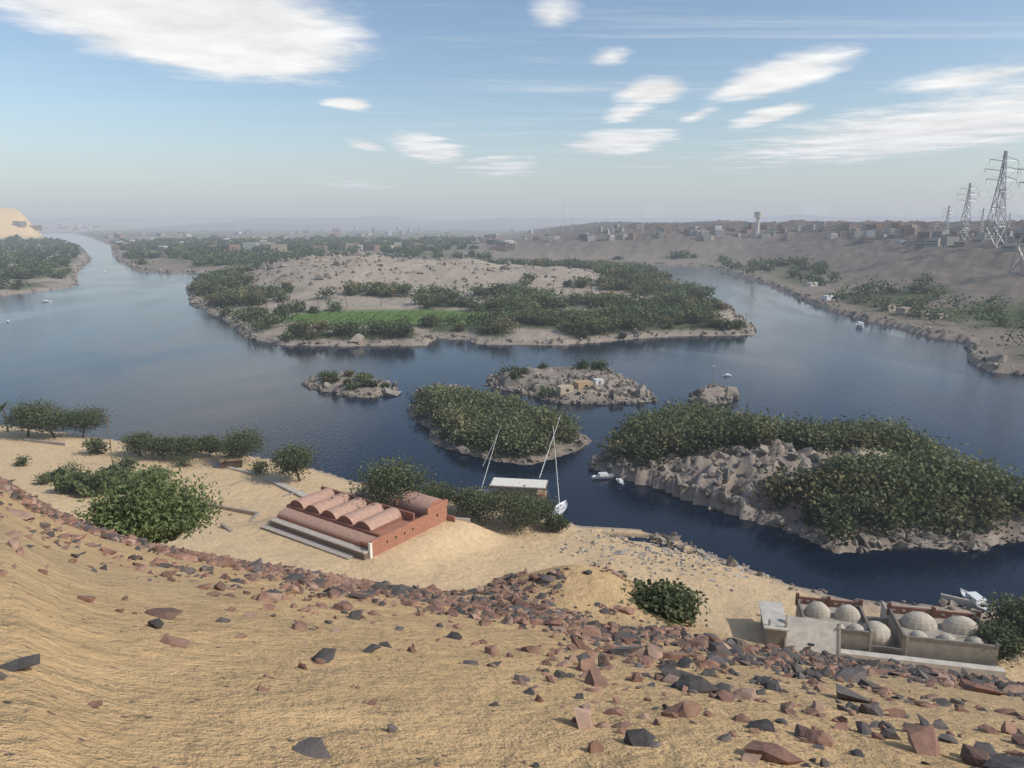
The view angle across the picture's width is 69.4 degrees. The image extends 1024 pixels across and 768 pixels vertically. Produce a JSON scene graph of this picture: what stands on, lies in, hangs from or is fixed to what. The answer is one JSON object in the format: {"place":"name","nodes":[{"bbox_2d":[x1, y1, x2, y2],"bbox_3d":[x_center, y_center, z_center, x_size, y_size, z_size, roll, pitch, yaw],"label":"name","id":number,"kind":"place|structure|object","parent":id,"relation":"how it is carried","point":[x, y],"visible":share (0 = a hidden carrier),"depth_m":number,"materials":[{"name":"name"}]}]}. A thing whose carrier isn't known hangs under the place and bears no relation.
{"place":"outdoors","nodes":[
{"label":"outdoors","id":0,"kind":"place"},
{"bbox_2d":[0,208,1023,767],"bbox_3d":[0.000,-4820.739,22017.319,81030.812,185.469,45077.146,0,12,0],"label":"sandy ground","id":1,"kind":"structure","parent":0,"point":[200,700],"depth_m":14.63,"materials":[{"name":"beige sand"}]},
{"bbox_2d":[0,401,12,431],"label":"tree","id":2,"kind":"object","parent":1,"relation":"on","point":[2,406],"visible":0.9,"depth_m":241.95,"materials":[{"name":"green plant"}]},
{"bbox_2d":[11,454,31,466],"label":"bush","id":3,"kind":"object","parent":1,"relation":"on","point":[23,461],"visible":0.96,"depth_m":200.42,"materials":[{"name":"green plant"}]},
{"bbox_2d":[0,396,67,436],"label":"tree","id":4,"kind":"object","parent":1,"relation":"on","point":[19,411],"visible":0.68,"depth_m":233.66,"materials":[{"name":"green plant"}]},
{"bbox_2d":[0,234,81,289],"bbox_3d":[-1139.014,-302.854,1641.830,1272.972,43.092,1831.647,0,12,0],"label":"bank trees","id":5,"kind":"object","parent":1,"relation":"on","point":[41,263],"visible":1,"depth_m":1263.66,"materials":[{"name":"green plant"}]},
{"bbox_2d":[30,471,53,485],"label":"shrub","id":6,"kind":"object","parent":1,"relation":"on","point":[45,477],"visible":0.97,"depth_m":177.89,"materials":[{"name":"green plant"}]},
{"bbox_2d":[13,402,82,437],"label":"tree","id":7,"kind":"object","parent":1,"relation":"on","point":[54,419],"visible":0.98,"depth_m":232.65,"materials":[{"name":"green plant"}]},
{"bbox_2d":[47,467,69,481],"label":"shrub","id":8,"kind":"object","parent":1,"relation":"on","point":[58,472],"visible":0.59,"depth_m":182.95,"materials":[{"name":"green plant"}]},
{"bbox_2d":[50,470,91,495],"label":"shrub","id":9,"kind":"object","parent":1,"relation":"on","point":[65,483],"visible":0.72,"depth_m":169.72,"materials":[{"name":"green plant"}]},
{"bbox_2d":[50,459,92,474],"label":"bush","id":10,"kind":"object","parent":1,"relation":"on","point":[73,468],"visible":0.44,"depth_m":191.83,"materials":[{"name":"green plant"}]},
{"bbox_2d":[51,403,117,437],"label":"tree","id":11,"kind":"object","parent":1,"relation":"on","point":[90,418],"visible":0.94,"depth_m":240.05,"materials":[{"name":"green plant"}]},
{"bbox_2d":[81,434,109,454],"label":"bush","id":12,"kind":"object","parent":1,"relation":"on","point":[94,443],"visible":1,"depth_m":217.54,"materials":[{"name":"green plant"}]},
{"bbox_2d":[75,469,123,497],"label":"shrub","id":13,"kind":"object","parent":1,"relation":"on","point":[91,486],"visible":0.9,"depth_m":169.18,"materials":[{"name":"green plant"}]},
{"bbox_2d":[104,417,112,459],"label":"utility pole","id":14,"kind":"object","parent":1,"relation":"on","point":[109,439],"visible":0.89,"depth_m":203.02,"materials":[{"name":"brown wood"}]},
{"bbox_2d":[94,460,126,473],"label":"shrub","id":15,"kind":"object","parent":1,"relation":"on","point":[113,467],"visible":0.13,"depth_m":186.98,"materials":[{"name":"green plant"}]},
{"bbox_2d":[111,468,136,491],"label":"shrub","id":16,"kind":"object","parent":1,"relation":"on","point":[125,472],"visible":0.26,"depth_m":174.74,"materials":[{"name":"green plant"}]},
{"bbox_2d":[111,454,139,469],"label":"shrub","id":17,"kind":"object","parent":1,"relation":"on","point":[126,462],"visible":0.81,"depth_m":198.59,"materials":[{"name":"green plant"}]},
{"bbox_2d":[116,429,155,455],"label":"bush","id":18,"kind":"object","parent":1,"relation":"on","point":[134,441],"visible":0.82,"depth_m":215.81,"materials":[{"name":"green plant"}]},
{"bbox_2d":[133,465,166,483],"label":"shrub","id":19,"kind":"object","parent":1,"relation":"on","point":[152,471],"visible":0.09,"depth_m":181.40,"materials":[{"name":"green plant"}]},
{"bbox_2d":[71,461,231,543],"bbox_3d":[-19.817,6.562,40.633,7.614,5.124,7.763,0,12,0],"label":"tamarisk shrub","id":20,"kind":"object","parent":1,"relation":"on","point":[146,508],"visible":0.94,"depth_m":39.47,"materials":[{"name":"green plant"}]},
{"bbox_2d":[150,462,171,480],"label":"bush","id":21,"kind":"object","parent":1,"relation":"on","point":[156,469],"visible":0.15,"depth_m":191.86,"materials":[{"name":"green plant"}]},
{"bbox_2d":[137,433,189,459],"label":"bush","id":22,"kind":"object","parent":1,"relation":"on","point":[153,446],"visible":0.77,"depth_m":212.36,"materials":[{"name":"green plant"}]},
{"bbox_2d":[159,433,211,459],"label":"tree","id":23,"kind":"object","parent":1,"relation":"on","point":[186,445],"visible":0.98,"depth_m":212.07,"materials":[{"name":"green plant"}]},
{"bbox_2d":[171,455,199,467],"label":"bush","id":24,"kind":"object","parent":1,"relation":"on","point":[183,460],"visible":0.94,"depth_m":207.14,"materials":[{"name":"green plant"}]},
{"bbox_2d":[194,433,225,456],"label":"bush","id":25,"kind":"object","parent":1,"relation":"on","point":[208,445],"visible":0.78,"depth_m":216.14,"materials":[{"name":"green plant"}]},
{"bbox_2d":[220,454,242,468],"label":"thatched hut","id":26,"kind":"object","parent":1,"relation":"on","point":[235,462],"visible":0.81,"depth_m":207.09,"materials":[{"name":"brown wood"}]},
{"bbox_2d":[204,423,282,462],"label":"tree","id":27,"kind":"object","parent":1,"relation":"on","point":[245,442],"visible":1,"depth_m":209.34,"materials":[{"name":"green plant"}]},
{"bbox_2d":[246,458,272,475],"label":"shrub","id":28,"kind":"object","parent":1,"relation":"on","point":[258,466],"visible":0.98,"depth_m":201.74,"materials":[{"name":"green plant"}]},
{"bbox_2d":[13,221,526,252],"bbox_3d":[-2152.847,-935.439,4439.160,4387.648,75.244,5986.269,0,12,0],"label":"city buildings","id":29,"kind":"structure","parent":1,"relation":"on","point":[497,242],"depth_m":2197.03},
{"bbox_2d":[260,440,321,480],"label":"tree","id":30,"kind":"object","parent":1,"relation":"on","point":[295,458],"visible":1,"depth_m":193.40,"materials":[{"name":"green plant"}]},
{"bbox_2d":[260,480,447,560],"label":"vaulted building","id":31,"kind":"structure","parent":1,"relation":"on","point":[339,524],"depth_m":149.27,"materials":[{"name":"brick"}]},
{"bbox_2d":[317,367,390,389],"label":"bushes","id":32,"kind":"object","parent":1,"relation":"on","point":[364,379],"visible":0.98,"depth_m":318.86,"materials":[{"name":"green plant"}]},
{"bbox_2d":[331,450,450,506],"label":"tree","id":33,"kind":"object","parent":1,"relation":"on","point":[387,480],"visible":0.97,"depth_m":159.59,"materials":[{"name":"green plant"}]},
{"bbox_2d":[416,478,460,509],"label":"tree","id":34,"kind":"object","parent":1,"relation":"on","point":[442,492],"visible":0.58,"depth_m":173.80,"materials":[{"name":"green plant"}]},
{"bbox_2d":[209,262,712,319],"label":"trees","id":35,"kind":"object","parent":1,"relation":"on","point":[455,287],"depth_m":609.72,"materials":[{"name":"green plant"}]},
{"bbox_2d":[452,489,476,511],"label":"bush","id":36,"kind":"object","parent":1,"relation":"on","point":[459,498],"visible":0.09,"depth_m":173.76,"materials":[{"name":"green plant"}]},
{"bbox_2d":[187,257,747,344],"bbox_3d":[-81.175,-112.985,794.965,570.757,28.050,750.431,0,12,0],"label":"island trees","id":37,"kind":"object","parent":1,"relation":"on","point":[668,304],"visible":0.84,"depth_m":573.92,"materials":[{"name":"green plant"}]},
{"bbox_2d":[447,480,513,525],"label":"tree","id":38,"kind":"object","parent":1,"relation":"on","point":[475,499],"visible":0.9,"depth_m":167.98,"materials":[{"name":"green plant"}]},
{"bbox_2d":[406,383,584,460],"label":"island trees","id":39,"kind":"object","parent":1,"relation":"on","point":[468,416],"visible":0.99,"depth_m":242.68,"materials":[{"name":"green plant"}]},
{"bbox_2d":[24,438,996,610],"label":"wall foundations","id":40,"kind":"object","parent":1,"relation":"on","point":[300,494],"visible":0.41,"depth_m":183.73,"materials":[{"name":"concrete"}]},
{"bbox_2d":[0,477,1023,767],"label":"rocks","id":41,"kind":"object","parent":1,"relation":"on","point":[922,737],"visible":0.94,"depth_m":12.60,"materials":[{"name":"brown stone"}]},
{"bbox_2d":[0,247,1023,612],"bbox_3d":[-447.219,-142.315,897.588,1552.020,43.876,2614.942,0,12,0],"label":"shore boulders","id":42,"kind":"object","parent":1,"relation":"on","point":[640,391],"visible":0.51,"depth_m":296.25,"materials":[{"name":"grey stone"}]},
{"bbox_2d":[478,482,557,534],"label":"tree","id":43,"kind":"object","parent":1,"relation":"on","point":[517,510],"visible":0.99,"depth_m":163.23,"materials":[{"name":"green plant"}]},
{"bbox_2d":[489,477,548,498],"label":"riverside shelter","id":44,"kind":"object","parent":1,"relation":"on","point":[537,486],"visible":0.62,"depth_m":194.16,"materials":[{"name":"white wood"}]},
{"bbox_2d":[527,491,564,522],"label":"bush","id":45,"kind":"object","parent":1,"relation":"on","point":[548,503],"visible":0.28,"depth_m":169.19,"materials":[{"name":"green plant"}]},
{"bbox_2d":[539,415,567,514],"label":"felucca","id":46,"kind":"object","parent":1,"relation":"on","point":[563,504],"visible":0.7,"depth_m":182.94,"materials":[{"name":"paint"}]},
{"bbox_2d":[494,356,613,396],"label":"bushes","id":47,"kind":"object","parent":1,"relation":"on","point":[581,364],"visible":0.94,"depth_m":336.00,"materials":[{"name":"green plant"}]},
{"bbox_2d":[541,510,570,532],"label":"bush","id":48,"kind":"object","parent":1,"relation":"on","point":[557,522],"visible":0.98,"depth_m":164.27,"materials":[{"name":"green plant"}]},
{"bbox_2d":[112,234,1023,345],"bbox_3d":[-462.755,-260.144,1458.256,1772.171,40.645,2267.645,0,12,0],"label":"bank trees","id":49,"kind":"object","parent":1,"relation":"on","point":[193,250],"visible":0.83,"depth_m":1322.49,"materials":[{"name":"green plant"}]},
{"bbox_2d":[522,529,768,590],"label":"rocks","id":50,"kind":"object","parent":1,"relation":"on","point":[620,551],"visible":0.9,"depth_m":153.39,"materials":[{"name":"grey stone"}]},
{"bbox_2d":[620,577,710,627],"bbox_3d":[5.482,7.976,26.859,3.979,1.321,3.638,-11,16,-41],"label":"bush","id":51,"kind":"object","parent":1,"relation":"on","point":[667,599],"visible":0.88,"depth_m":26.51,"materials":[{"name":"green plant"}]},
{"bbox_2d":[556,282,947,395],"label":"houses","id":52,"kind":"structure","parent":1,"relation":"on","point":[569,388],"depth_m":311.17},
{"bbox_2d":[521,200,1023,251],"bbox_3d":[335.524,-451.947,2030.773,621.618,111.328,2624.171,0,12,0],"label":"distant town buildings","id":53,"kind":"structure","parent":1,"relation":"on","point":[872,233],"depth_m":1255.34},
{"bbox_2d":[595,395,1023,545],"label":"island trees","id":54,"kind":"object","parent":1,"relation":"on","point":[929,483],"visible":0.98,"depth_m":179.40,"materials":[{"name":"green plant"}]},
{"bbox_2d":[758,592,1005,678],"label":"domed building","id":55,"kind":"structure","parent":1,"relation":"on","point":[943,639],"depth_m":115.62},
{"bbox_2d":[933,151,1023,273],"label":"transmission towers","id":56,"kind":"structure","parent":1,"relation":"on","point":[1002,194],"depth_m":830.20,"materials":[{"name":"metal"}]},
{"bbox_2d":[969,588,1023,644],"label":"tree","id":57,"kind":"object","parent":1,"relation":"on","point":[1011,611],"visible":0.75,"depth_m":117.19,"materials":[{"name":"green plant"}]},
{"bbox_2d":[971,615,1023,667],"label":"bush","id":58,"kind":"object","parent":1,"relation":"on","point":[1009,642],"visible":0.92,"depth_m":112.41,"materials":[{"name":"green plant"}]},
{"bbox_2d":[0,233,1023,607],"bbox_3d":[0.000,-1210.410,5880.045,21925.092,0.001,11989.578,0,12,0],"label":"river water","id":59,"kind":"structure","parent":0,"point":[150,353],"depth_m":321.61,"materials":[{"name":"blue liquid"}]},
{"bbox_2d":[481,427,500,493],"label":"felucca","id":60,"kind":"object","parent":59,"relation":"on","point":[496,489],"visible":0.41,"depth_m":194.52,"materials":[{"name":"paint"}]},
{"bbox_2d":[591,472,613,478],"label":"boat","id":61,"kind":"object","parent":59,"relation":"on","point":[602,475],"visible":1,"depth_m":206.87,"materials":[{"name":"paint"}]},
{"bbox_2d":[616,478,623,485],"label":"boat","id":62,"kind":"object","parent":59,"relation":"on","point":[620,481],"visible":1,"depth_m":202.82,"materials":[{"name":"paint"}]},
{"bbox_2d":[856,322,864,327],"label":"boat","id":63,"kind":"object","parent":59,"relation":"on","point":[860,324],"visible":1,"depth_m":505.25,"materials":[{"name":"paint"}]},
{"bbox_2d":[960,588,991,612],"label":"boat","id":64,"kind":"object","parent":59,"relation":"on","point":[976,597],"visible":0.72,"depth_m":137.94,"materials":[{"name":"paint"}]},
{"bbox_2d":[0,0,1023,218],"label":"sky","id":65,"kind":"structure","parent":0,"point":[722,109],"materials":[{"name":"blue"}]}
]}

